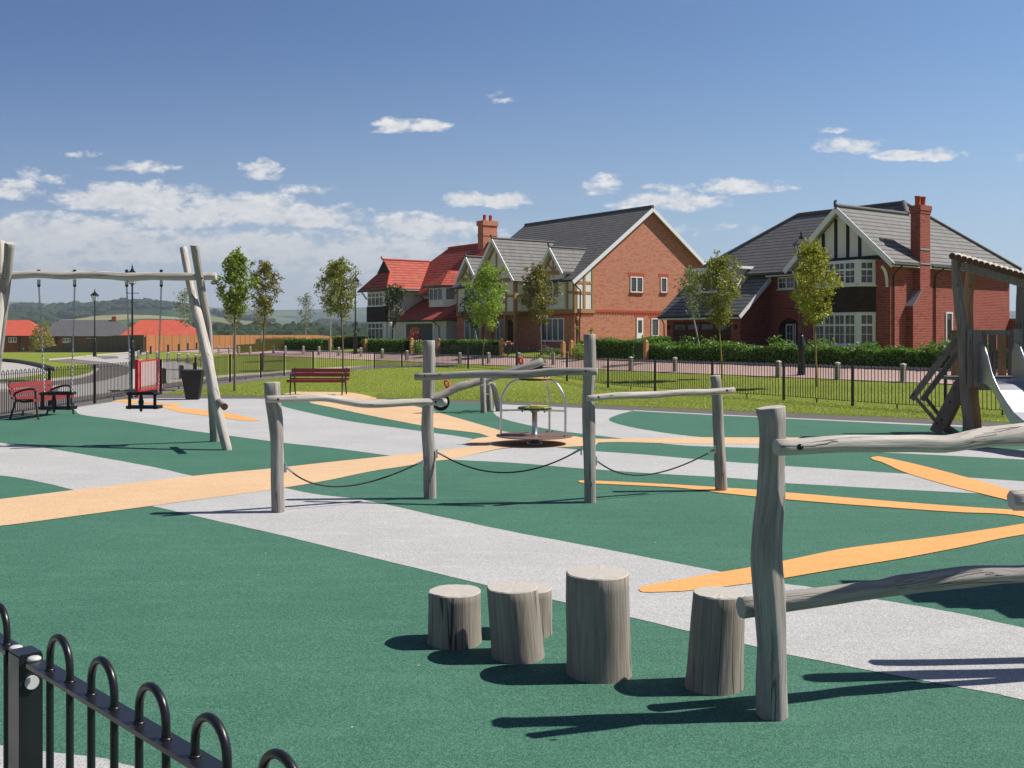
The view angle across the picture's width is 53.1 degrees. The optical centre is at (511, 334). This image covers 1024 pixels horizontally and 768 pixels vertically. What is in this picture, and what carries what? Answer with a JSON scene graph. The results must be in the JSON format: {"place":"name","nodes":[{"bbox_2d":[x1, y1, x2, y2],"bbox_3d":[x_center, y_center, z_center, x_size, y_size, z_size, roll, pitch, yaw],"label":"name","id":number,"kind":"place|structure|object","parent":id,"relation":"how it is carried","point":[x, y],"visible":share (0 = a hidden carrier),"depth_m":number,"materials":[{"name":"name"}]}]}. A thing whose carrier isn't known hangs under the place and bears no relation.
{"place":"outdoors","nodes":[
{"label":"outdoors","id":0,"kind":"place"},
{"bbox_2d":[0,352,201,396],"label":"pavement","id":1,"kind":"structure","parent":0,"point":[6,366],"depth_m":52.52,"materials":[{"name":"grey concrete"}]},
{"bbox_2d":[2,358,54,370],"bbox_3d":[-35.075,1.750,68.881,3.044,0.200,40.542,0,0,-39],"label":"timber edging","id":2,"kind":"object","parent":1,"relation":"on","point":[36,364],"visible":0.66,"depth_m":63.60,"materials":[{"name":"wood"}]},
{"bbox_2d":[0,352,455,418],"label":"street tarmac","id":3,"kind":"structure","parent":0,"point":[99,401],"depth_m":37.76,"materials":[{"name":"grey asphalt"}]},
{"bbox_2d":[0,391,808,525],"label":"beige path","id":4,"kind":"structure","parent":0,"point":[38,507],"depth_m":13.23,"materials":[{"name":"rubber"}]},
{"bbox_2d":[287,367,349,394],"bbox_3d":[-5.971,1.429,31.585,1.840,0.834,0.692,0,0,3],"label":"park bench","id":5,"kind":"object","parent":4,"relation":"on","point":[342,380],"visible":0.99,"depth_m":31.81,"materials":[{"name":"red"}]},
{"bbox_2d":[496,376,572,443],"bbox_3d":[0.383,1.282,17.350,1.304,1.176,1.304,0,0,0],"label":"carousel","id":6,"kind":"object","parent":4,"relation":"on","point":[534,436],"visible":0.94,"depth_m":17.26,"materials":[{"name":"metal"}]},
{"bbox_2d":[2,302,1015,422],"bbox_3d":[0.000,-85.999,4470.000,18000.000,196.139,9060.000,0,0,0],"label":"ground","id":7,"kind":"structure","parent":0,"point":[282,317],"depth_m":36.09,"materials":[{"name":"green plant"}]},
{"bbox_2d":[3,320,46,351],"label":"house","id":8,"kind":"structure","parent":7,"relation":"on","point":[18,333],"depth_m":173.04,"materials":[{"name":"red tile"}]},
{"bbox_2d":[8,337,16,342],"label":"window","id":9,"kind":"structure","parent":8,"relation":"in","point":[10,339],"depth_m":172.43,"materials":[{"name":"white glass"}]},
{"bbox_2d":[28,321,55,350],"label":"bush","id":10,"kind":"object","parent":7,"relation":"on","point":[47,340],"visible":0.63,"depth_m":149.52,"materials":[{"name":"green plant"}]},
{"bbox_2d":[46,322,57,346],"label":"house","id":11,"kind":"structure","parent":7,"relation":"on","point":[53,327],"depth_m":177.25,"materials":[{"name":"grey"}]},
{"bbox_2d":[35,335,143,351],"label":"board fence","id":12,"kind":"object","parent":7,"relation":"on","point":[116,343],"visible":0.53,"depth_m":112.89,"materials":[{"name":"wood"}]},
{"bbox_2d":[55,316,129,344],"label":"house","id":13,"kind":"structure","parent":7,"relation":"on","point":[83,329],"depth_m":169.84,"materials":[{"name":"grey tile"}]},
{"bbox_2d":[91,289,99,356],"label":"street lamp","id":14,"kind":"object","parent":7,"relation":"on","point":[94,295],"visible":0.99,"depth_m":86.41,"materials":[{"name":"black metal"}]},
{"bbox_2d":[128,265,138,368],"bbox_3d":[-20.394,-0.980,55.000,0.714,5.760,0.580,0,0,0],"label":"street lamp","id":15,"kind":"object","parent":7,"relation":"on","point":[132,346],"visible":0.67,"depth_m":54.95,"materials":[{"name":"black metal"}]},
{"bbox_2d":[121,320,196,350],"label":"house","id":16,"kind":"structure","parent":7,"relation":"on","point":[151,327],"depth_m":152.47,"materials":[{"name":"tile"}]},
{"bbox_2d":[162,368,165,383],"bbox_3d":[-13.252,1.580,38.947,0.158,0.660,0.158,0,0,-36],"label":"bollard","id":17,"kind":"object","parent":7,"relation":"on","point":[164,375],"visible":0.45,"depth_m":38.89,"materials":[{"name":"metal"}]},
{"bbox_2d":[173,288,198,342],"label":"young tree","id":18,"kind":"object","parent":7,"relation":"on","point":[184,296],"visible":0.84,"depth_m":103.84,"materials":[{"name":"green plant"}]},
{"bbox_2d":[7,297,366,336],"bbox_3d":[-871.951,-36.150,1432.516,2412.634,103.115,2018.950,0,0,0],"label":"woodland","id":19,"kind":"object","parent":7,"relation":"on","point":[51,313],"visible":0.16,"depth_m":1772.62,"materials":[{"name":"green plant"}]},
{"bbox_2d":[220,286,250,344],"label":"young tree","id":20,"kind":"object","parent":7,"relation":"on","point":[230,318],"visible":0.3,"depth_m":75.96,"materials":[{"name":"green plant"}]},
{"bbox_2d":[211,246,260,390],"bbox_3d":[-9.153,-0.523,33.983,1.681,4.846,1.404,0,0,0],"label":"young tree","id":21,"kind":"object","parent":7,"relation":"on","point":[235,266],"visible":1,"depth_m":33.85,"materials":[{"name":"green plant"}]},
{"bbox_2d":[146,335,329,351],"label":"board fence","id":22,"kind":"object","parent":7,"relation":"on","point":[221,341],"visible":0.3,"depth_m":126.20,"materials":[{"name":"orange wood"}]},
{"bbox_2d":[251,295,271,342],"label":"young tree","id":23,"kind":"object","parent":7,"relation":"on","point":[260,318],"visible":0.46,"depth_m":91.98,"materials":[{"name":"plant"}]},
{"bbox_2d":[236,336,293,353],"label":"hedge","id":24,"kind":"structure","parent":7,"relation":"on","point":[276,342],"depth_m":89.04,"materials":[{"name":"plant"}]},
{"bbox_2d":[247,260,284,353],"bbox_3d":[-13.080,-1.054,53.894,2.057,5.910,2.004,0,0,19],"label":"young tree","id":25,"kind":"object","parent":7,"relation":"on","point":[265,269],"visible":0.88,"depth_m":53.87,"materials":[{"name":"green plant"}]},
{"bbox_2d":[297,291,315,347],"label":"young tree","id":26,"kind":"object","parent":7,"relation":"on","point":[307,304],"visible":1,"depth_m":83.95,"materials":[{"name":"green plant"}]},
{"bbox_2d":[283,338,333,350],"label":"hedge","id":27,"kind":"object","parent":7,"relation":"on","point":[299,343],"visible":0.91,"depth_m":83.50,"materials":[{"name":"green plant"}]},
{"bbox_2d":[313,259,345,358],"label":"young tree","id":28,"kind":"object","parent":7,"relation":"on","point":[325,289],"visible":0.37,"depth_m":69.91,"materials":[{"name":"green plant"}]},
{"bbox_2d":[314,256,361,367],"bbox_3d":[-8.924,-1.081,53.003,2.271,5.964,2.295,0,0,22],"label":"young tree","id":29,"kind":"object","parent":7,"relation":"on","point":[339,308],"visible":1,"depth_m":52.82,"materials":[{"name":"green plant"}]},
{"bbox_2d":[329,335,366,347],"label":"hedge","id":30,"kind":"object","parent":7,"relation":"on","point":[347,341],"visible":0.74,"depth_m":89.68,"materials":[{"name":"green plant"}]},
{"bbox_2d":[351,273,358,352],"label":"street lamp","id":31,"kind":"object","parent":7,"relation":"on","point":[355,337],"visible":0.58,"depth_m":74.40,"materials":[{"name":"black metal"}]},
{"bbox_2d":[364,339,367,351],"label":"gate post","id":32,"kind":"object","parent":7,"relation":"on","point":[365,345],"visible":0.84,"depth_m":75.00,"materials":[{"name":"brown wood"}]},
{"bbox_2d":[361,338,414,352],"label":"hedge","id":33,"kind":"object","parent":7,"relation":"on","point":[391,345],"visible":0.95,"depth_m":72.87,"materials":[{"name":"green plant"}]},
{"bbox_2d":[383,283,406,338],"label":"young tree","id":34,"kind":"object","parent":7,"relation":"on","point":[395,294],"visible":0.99,"depth_m":79.85,"materials":[{"name":"green plant"}]},
{"bbox_2d":[407,328,422,349],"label":"shrub","id":35,"kind":"object","parent":7,"relation":"on","point":[415,335],"visible":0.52,"depth_m":71.95,"materials":[{"name":"red plant"}]},
{"bbox_2d":[411,340,422,354],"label":"flowering bush","id":36,"kind":"object","parent":7,"relation":"on","point":[419,347],"visible":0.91,"depth_m":68.43,"materials":[{"name":"green plant"}]},
{"bbox_2d":[358,215,497,348],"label":"house","id":37,"kind":"structure","parent":7,"relation":"on","point":[429,306],"depth_m":85.44,"materials":[{"name":"red tile"}]},
{"bbox_2d":[367,292,383,306],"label":"window","id":38,"kind":"structure","parent":37,"relation":"in","point":[374,299],"depth_m":86.73,"materials":[{"name":"white glass"}]},
{"bbox_2d":[368,323,383,338],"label":"window","id":39,"kind":"structure","parent":37,"relation":"in","point":[375,330],"depth_m":86.69,"materials":[{"name":"white glass"}]},
{"bbox_2d":[406,323,432,341],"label":"garage door","id":40,"kind":"structure","parent":37,"relation":"in","point":[425,330],"depth_m":81.80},
{"bbox_2d":[428,288,442,301],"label":"window","id":41,"kind":"structure","parent":37,"relation":"in","point":[435,294],"depth_m":82.26,"materials":[{"name":"white glass"}]},
{"bbox_2d":[444,288,455,300],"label":"window","id":42,"kind":"structure","parent":37,"relation":"in","point":[449,293],"depth_m":81.20,"materials":[{"name":"white glass"}]},
{"bbox_2d":[436,338,440,353],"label":"gate post","id":43,"kind":"object","parent":7,"relation":"on","point":[438,342],"visible":0.86,"depth_m":66.86,"materials":[{"name":"brown brick"}]},
{"bbox_2d":[456,290,486,338],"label":"young tree","id":44,"kind":"object","parent":7,"relation":"on","point":[464,311],"visible":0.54,"depth_m":65.88,"materials":[{"name":"green plant"}]},
{"bbox_2d":[441,339,504,355],"bbox_3d":[-2.670,0.761,65.117,1.086,1.082,6.349,0,0,-36],"label":"hedge","id":45,"kind":"object","parent":7,"relation":"on","point":[459,342],"visible":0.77,"depth_m":64.41,"materials":[{"name":"green plant"}]},
{"bbox_2d":[459,260,510,365],"bbox_3d":[-1.400,-1.184,55.600,2.901,5.749,3.069,0,0,0],"label":"young tree","id":46,"kind":"object","parent":7,"relation":"on","point":[487,275],"visible":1,"depth_m":55.29,"materials":[{"name":"green plant"}]},
{"bbox_2d":[499,338,503,355],"bbox_3d":[-0.622,0.745,61.210,0.210,1.167,0.210,0,0,-36],"label":"gate post","id":47,"kind":"object","parent":7,"relation":"on","point":[501,350],"visible":0.93,"depth_m":61.12,"materials":[{"name":"brown brick"}]},
{"bbox_2d":[0,348,1007,391],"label":"kerb","id":48,"kind":"structure","parent":7,"relation":"on","point":[707,362],"depth_m":48.39,"materials":[{"name":"stone"}]},
{"bbox_2d":[502,341,513,355],"bbox_3d":[-0.233,0.845,60.502,0.709,0.975,0.696,0,0,0],"label":"flower urn","id":49,"kind":"object","parent":7,"relation":"on","point":[506,343],"visible":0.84,"depth_m":60.36,"materials":[{"name":"pink plant"}]},
{"bbox_2d":[516,262,564,354],"bbox_3d":[1.706,-1.583,61.887,2.935,5.732,2.911,0,0,0],"label":"young tree","id":50,"kind":"object","parent":7,"relation":"on","point":[539,277],"visible":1,"depth_m":61.76,"materials":[{"name":"green plant"}]},
{"bbox_2d":[561,341,565,356],"bbox_3d":[2.824,0.822,56.482,0.210,1.011,0.210,0,0,-36],"label":"gate post","id":51,"kind":"object","parent":7,"relation":"on","point":[563,347],"visible":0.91,"depth_m":56.40,"materials":[{"name":"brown wood"}]},
{"bbox_2d":[569,340,573,357],"bbox_3d":[3.238,0.786,55.914,0.210,1.083,0.210,0,0,-36],"label":"gate post","id":52,"kind":"object","parent":7,"relation":"on","point":[571,344],"visible":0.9,"depth_m":55.83,"materials":[{"name":"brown wood"}]},
{"bbox_2d":[449,205,705,351],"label":"house","id":53,"kind":"structure","parent":7,"relation":"on","point":[617,273],"depth_m":70.22,"materials":[{"name":"orange brick"}]},
{"bbox_2d":[465,320,479,339],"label":"window","id":54,"kind":"structure","parent":53,"relation":"in","point":[469,332],"depth_m":76.37,"materials":[{"name":"white glass"}]},
{"bbox_2d":[496,320,502,341],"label":"window","id":55,"kind":"structure","parent":53,"relation":"in","point":[499,331],"depth_m":73.36,"materials":[{"name":"white glass"}]},
{"bbox_2d":[508,320,512,349],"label":"front door","id":56,"kind":"structure","parent":53,"relation":"in","point":[510,324],"depth_m":72.19,"materials":[{"name":"wood"}]},
{"bbox_2d":[541,318,564,341],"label":"window","id":57,"kind":"structure","parent":53,"relation":"in","point":[553,331],"depth_m":68.35,"materials":[{"name":"white glass"}]},
{"bbox_2d":[546,278,559,298],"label":"window","id":58,"kind":"structure","parent":53,"relation":"in","point":[556,283],"depth_m":67.78,"materials":[{"name":"white glass"}]},
{"bbox_2d":[630,276,643,293],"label":"window","id":59,"kind":"structure","parent":53,"relation":"in","point":[636,283],"depth_m":69.73,"materials":[{"name":"white glass"}]},
{"bbox_2d":[636,318,642,340],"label":"side door","id":60,"kind":"structure","parent":53,"relation":"in","point":[639,321],"depth_m":69.88,"materials":[{"name":"white plastic"}]},
{"bbox_2d":[651,318,658,335],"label":"window","id":61,"kind":"structure","parent":53,"relation":"in","point":[654,321],"depth_m":70.77,"materials":[{"name":"white glass"}]},
{"bbox_2d":[660,277,667,293],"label":"window","id":62,"kind":"structure","parent":53,"relation":"in","point":[663,281],"depth_m":71.28,"materials":[{"name":"white glass"}]},
{"bbox_2d":[571,343,583,359],"bbox_3d":[3.570,0.879,54.501,0.854,0.958,0.887,0,0,0],"label":"shrub","id":63,"kind":"object","parent":7,"relation":"on","point":[578,347],"visible":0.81,"depth_m":54.35,"materials":[{"name":"green plant"}]},
{"bbox_2d":[579,337,643,359],"bbox_3d":[5.345,0.690,54.806,1.082,1.192,4.477,0,0,-36],"label":"hedge","id":64,"kind":"object","parent":7,"relation":"on","point":[613,347],"visible":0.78,"depth_m":53.76,"materials":[{"name":"green plant"}]},
{"bbox_2d":[643,340,648,359],"bbox_3d":[6.695,0.771,51.171,0.210,1.115,0.210,0,0,-36],"label":"gate post","id":65,"kind":"object","parent":7,"relation":"on","point":[645,349],"visible":0.89,"depth_m":51.11,"materials":[{"name":"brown wood"}]},
{"bbox_2d":[635,335,670,344],"bbox_3d":[7.772,0.609,56.414,2.082,1.200,1.068,0,0,-38],"label":"hedge","id":66,"kind":"object","parent":7,"relation":"on","point":[652,338],"visible":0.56,"depth_m":56.17,"materials":[{"name":"green plant"}]},
{"bbox_2d":[673,357,676,371],"bbox_3d":[7.157,1.321,44.965,0.158,0.710,0.158,0,0,-36],"label":"bollard","id":67,"kind":"object","parent":7,"relation":"on","point":[674,358],"visible":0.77,"depth_m":44.91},
{"bbox_2d":[673,265,703,345],"bbox_3d":[8.730,-1.063,50.050,1.828,4.782,1.458,0,0,0],"label":"young tree","id":68,"kind":"object","parent":7,"relation":"on","point":[690,306],"visible":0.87,"depth_m":49.98,"materials":[{"name":"green plant"}]},
{"bbox_2d":[684,249,745,378],"bbox_3d":[8.004,-0.786,39.539,2.140,5.068,2.536,0,0,-34],"label":"young tree","id":69,"kind":"object","parent":7,"relation":"on","point":[717,269],"visible":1,"depth_m":39.31,"materials":[{"name":"green plant"}]},
{"bbox_2d":[776,360,781,377],"bbox_3d":[10.322,1.337,39.635,0.158,0.710,0.158,0,0,-36],"label":"bollard","id":70,"kind":"object","parent":7,"relation":"on","point":[778,361],"visible":0.59,"depth_m":39.58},
{"bbox_2d":[792,230,808,374],"bbox_3d":[11.358,-1.277,40.200,0.714,5.800,0.580,0,0,0],"label":"street lamp","id":71,"kind":"object","parent":7,"relation":"on","point":[801,342],"visible":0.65,"depth_m":40.10,"materials":[{"name":"black metal"}]},
{"bbox_2d":[789,236,843,386],"bbox_3d":[10.235,-0.772,34.632,1.912,5.131,2.239,0,0,0],"label":"young tree","id":72,"kind":"object","parent":7,"relation":"on","point":[813,254],"visible":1,"depth_m":34.40,"materials":[{"name":"green plant"}]},
{"bbox_2d":[649,335,1007,369],"bbox_3d":[12.687,0.640,44.108,1.955,1.338,19.198,0,0,-38],"label":"hedge","id":73,"kind":"object","parent":7,"relation":"on","point":[829,353],"visible":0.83,"depth_m":43.69,"materials":[{"name":"green plant"}]},
{"bbox_2d":[834,362,840,379],"bbox_3d":[11.901,1.337,37.435,0.158,0.710,0.158,0,0,-36],"label":"bollard","id":74,"kind":"object","parent":7,"relation":"on","point":[837,363],"visible":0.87,"depth_m":37.38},
{"bbox_2d":[657,196,1021,349],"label":"house","id":75,"kind":"structure","parent":7,"relation":"on","point":[891,261],"depth_m":51.87,"materials":[{"name":"red brick"}]},
{"bbox_2d":[673,321,730,346],"bbox_3d":[10.852,0.240,58.802,0.032,2.020,4.450,0,0,-36],"label":"garage door","id":76,"kind":"structure","parent":75,"relation":"in","point":[705,329],"depth_m":58.83,"materials":[{"name":"black metal"}]},
{"bbox_2d":[701,271,731,292],"bbox_3d":[11.843,-3.045,59.433,0.130,1.210,2.420,0,0,-36],"label":"window","id":77,"kind":"structure","parent":75,"relation":"in","point":[707,291],"depth_m":59.83,"materials":[{"name":"white glass"}]},
{"bbox_2d":[776,276,794,290],"bbox_3d":[15.248,-2.860,56.934,0.130,0.740,1.270,0,0,-36],"label":"window","id":78,"kind":"structure","parent":75,"relation":"in","point":[784,283],"depth_m":56.91,"materials":[{"name":"white glass"}]},
{"bbox_2d":[784,324,793,344],"bbox_3d":[15.387,-0.020,56.719,0.130,1.160,0.670,0,0,-36],"label":"window","id":79,"kind":"structure","parent":75,"relation":"in","point":[789,327],"depth_m":56.73,"materials":[{"name":"white glass"}]},
{"bbox_2d":[816,314,855,345],"bbox_3d":[15.912,-0.240,50.554,0.130,1.580,2.560,0,0,-36],"label":"window","id":80,"kind":"structure","parent":75,"relation":"in","point":[840,327],"depth_m":50.39,"materials":[{"name":"white glass"}]},
{"bbox_2d":[815,261,856,286],"bbox_3d":[15.912,-2.990,50.554,0.130,1.160,2.560,0,0,-36],"label":"window","id":81,"kind":"structure","parent":75,"relation":"in","point":[848,269],"depth_m":50.08,"materials":[{"name":"white glass"}]},
{"bbox_2d":[859,314,873,345],"bbox_3d":[17.155,-0.240,49.492,0.800,1.580,0.130,0,0,-1],"label":"window","id":82,"kind":"structure","parent":75,"relation":"in","point":[866,320],"depth_m":49.53,"materials":[{"name":"white glass"}]},
{"bbox_2d":[858,261,875,284],"bbox_3d":[17.155,-2.990,49.492,0.800,1.160,0.130,0,0,-1],"label":"window","id":83,"kind":"structure","parent":75,"relation":"in","point":[866,267],"depth_m":49.52,"materials":[{"name":"white glass"}]},
{"bbox_2d":[945,312,952,342],"bbox_3d":[22.134,-0.370,51.802,0.720,1.560,0.130,0,0,-36],"label":"window","id":84,"kind":"structure","parent":75,"relation":"in","point":[948,315],"depth_m":51.82,"materials":[{"name":"white glass"}]},
{"bbox_2d":[900,363,906,381],"bbox_3d":[13.588,1.330,35.564,0.158,0.710,0.158,0,0,-36],"label":"bollard","id":85,"kind":"object","parent":7,"relation":"on","point":[903,365],"visible":0.77,"depth_m":35.51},
{"bbox_2d":[1009,319,1015,329],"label":"garden wall","id":86,"kind":"structure","parent":7,"relation":"on","point":[1012,324],"depth_m":55.17,"materials":[{"name":"red brick"}]},
{"bbox_2d":[0,398,1023,767],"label":"green surface","id":87,"kind":"object","parent":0,"point":[300,652],"visible":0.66,"depth_m":6.72,"materials":[{"name":"rubber"}]},
{"bbox_2d":[7,379,74,419],"bbox_3d":[-10.585,1.437,23.099,0.692,0.834,1.780,0,0,4],"label":"park bench","id":88,"kind":"object","parent":87,"relation":"on","point":[22,390],"visible":0.89,"depth_m":22.77,"materials":[{"name":"red"}]},
{"bbox_2d":[427,584,481,649],"bbox_3d":[-0.347,1.718,6.170,0.337,0.364,0.339,0,0,0],"label":"log stump","id":89,"kind":"object","parent":87,"relation":"on","point":[454,616],"visible":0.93,"depth_m":6.04,"materials":[{"name":"grey wood"}]},
{"bbox_2d":[434,357,543,412],"bbox_3d":[-0.649,1.221,24.586,2.788,1.391,0.998,0,0,-28],"label":"seesaw","id":90,"kind":"object","parent":87,"relation":"on","point":[488,388],"visible":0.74,"depth_m":24.45,"materials":[{"name":"weathered grey wood"},{"name":"black rubber"},{"name":"red rubber"}]},
{"bbox_2d":[0,344,1007,415],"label":"metal fence","id":91,"kind":"object","parent":87,"relation":"on","point":[249,365],"visible":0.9,"depth_m":32.49,"materials":[{"name":"black metal"}]},
{"bbox_2d":[135,358,159,396],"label":"gate","id":92,"kind":"structure","parent":91,"relation":"attached to","point":[137,375],"depth_m":31.19,"materials":[{"name":"red metal"}]},
{"bbox_2d":[487,581,544,663],"bbox_3d":[0.025,1.673,5.902,0.343,0.453,0.322,0,0,0],"label":"log stump","id":93,"kind":"object","parent":87,"relation":"on","point":[516,637],"visible":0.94,"depth_m":5.78,"materials":[{"name":"grey wood"}]},
{"bbox_2d":[530,582,551,638],"bbox_3d":[0.100,1.731,6.347,0.308,0.338,0.313,0,0,0],"label":"log stump","id":94,"kind":"object","parent":87,"relation":"on","point":[545,596],"visible":0.31,"depth_m":6.26,"materials":[{"name":"wood"}]},
{"bbox_2d":[566,565,631,683],"bbox_3d":[0.476,1.597,5.600,0.361,0.606,0.372,0,0,0],"label":"log stump","id":95,"kind":"object","parent":87,"relation":"on","point":[598,626],"visible":0.98,"depth_m":5.45,"materials":[{"name":"grey wood"}]},
{"bbox_2d":[685,586,745,695],"bbox_3d":[1.065,1.626,5.391,0.325,0.548,0.318,0,0,0],"label":"log stump","id":96,"kind":"object","parent":87,"relation":"on","point":[715,663],"visible":0.91,"depth_m":5.27,"materials":[{"name":"grey wood"}]},
{"bbox_2d":[736,405,1023,721],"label":"climbing frame","id":97,"kind":"object","parent":87,"relation":"on","point":[769,603],"visible":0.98,"depth_m":4.94,"materials":[{"name":"grey wood"}]},
{"bbox_2d":[909,253,1023,434],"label":"slide tower","id":98,"kind":"structure","parent":87,"relation":"on","point":[971,362],"depth_m":17.64,"materials":[{"name":"wood"}]},
{"bbox_2d":[0,398,1023,767],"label":"grey surface","id":99,"kind":"object","parent":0,"point":[936,646],"visible":0.77,"depth_m":9.61,"materials":[{"name":"rubber"}]},
{"bbox_2d":[0,240,231,449],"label":"log swing","id":100,"kind":"object","parent":99,"relation":"on","point":[217,404],"visible":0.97,"depth_m":17.04,"materials":[{"name":"grey wood"}]},
{"bbox_2d":[38,287,76,411],"bbox_3d":[-7.602,0.225,17.084,0.631,2.115,0.379,0,0,0],"label":"baby swing","id":101,"kind":"object","parent":100,"relation":"hanging from","point":[53,407],"visible":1,"depth_m":17.08,"materials":[{"name":"metal"}]},
{"bbox_2d":[126,287,162,411],"bbox_3d":[-6.145,0.217,17.084,0.610,2.100,0.379,0,0,0],"label":"baby swing","id":102,"kind":"object","parent":100,"relation":"hanging from","point":[141,406],"visible":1,"depth_m":17.09,"materials":[{"name":"metal"}]},
{"bbox_2d":[0,602,297,767],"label":"metal fence","id":103,"kind":"object","parent":99,"relation":"on","point":[27,670],"visible":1,"depth_m":2.06,"materials":[{"name":"black metal"}]},
{"bbox_2d":[180,369,203,399],"bbox_3d":[-9.130,1.425,29.300,0.600,0.850,0.600,0,0,-8],"label":"litter bin","id":104,"kind":"object","parent":99,"relation":"on","point":[192,380],"visible":0.85,"depth_m":29.07,"materials":[{"name":"black metal"}]},
{"bbox_2d":[264,334,735,512],"bbox_3d":[0.008,0.962,11.360,5.356,1.945,0.942,0,0,-11],"label":"climbing frame","id":105,"kind":"object","parent":99,"relation":"on","point":[275,398],"visible":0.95,"depth_m":11.26,"materials":[{"name":"grey wood"}]},
{"bbox_2d":[112,399,1023,591],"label":"orange stripes","id":106,"kind":"object","parent":99,"relation":"on","point":[842,558],"visible":0.85,"depth_m":9.30,"materials":[{"name":"rubber"}]},
{"bbox_2d":[0,0,1023,310],"label":"sky","id":107,"kind":"structure","parent":0,"point":[298,135],"materials":[{"name":"blue"}]},
{"bbox_2d":[131,394,1010,426],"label":"tarmac path","id":108,"kind":"structure","parent":0,"point":[865,418],"depth_m":24.74,"materials":[{"name":"grey asphalt"}]},
{"bbox_2d":[165,349,1007,384],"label":"brick road","id":109,"kind":"structure","parent":0,"point":[666,367],"depth_m":45.89,"materials":[{"name":"brick"}]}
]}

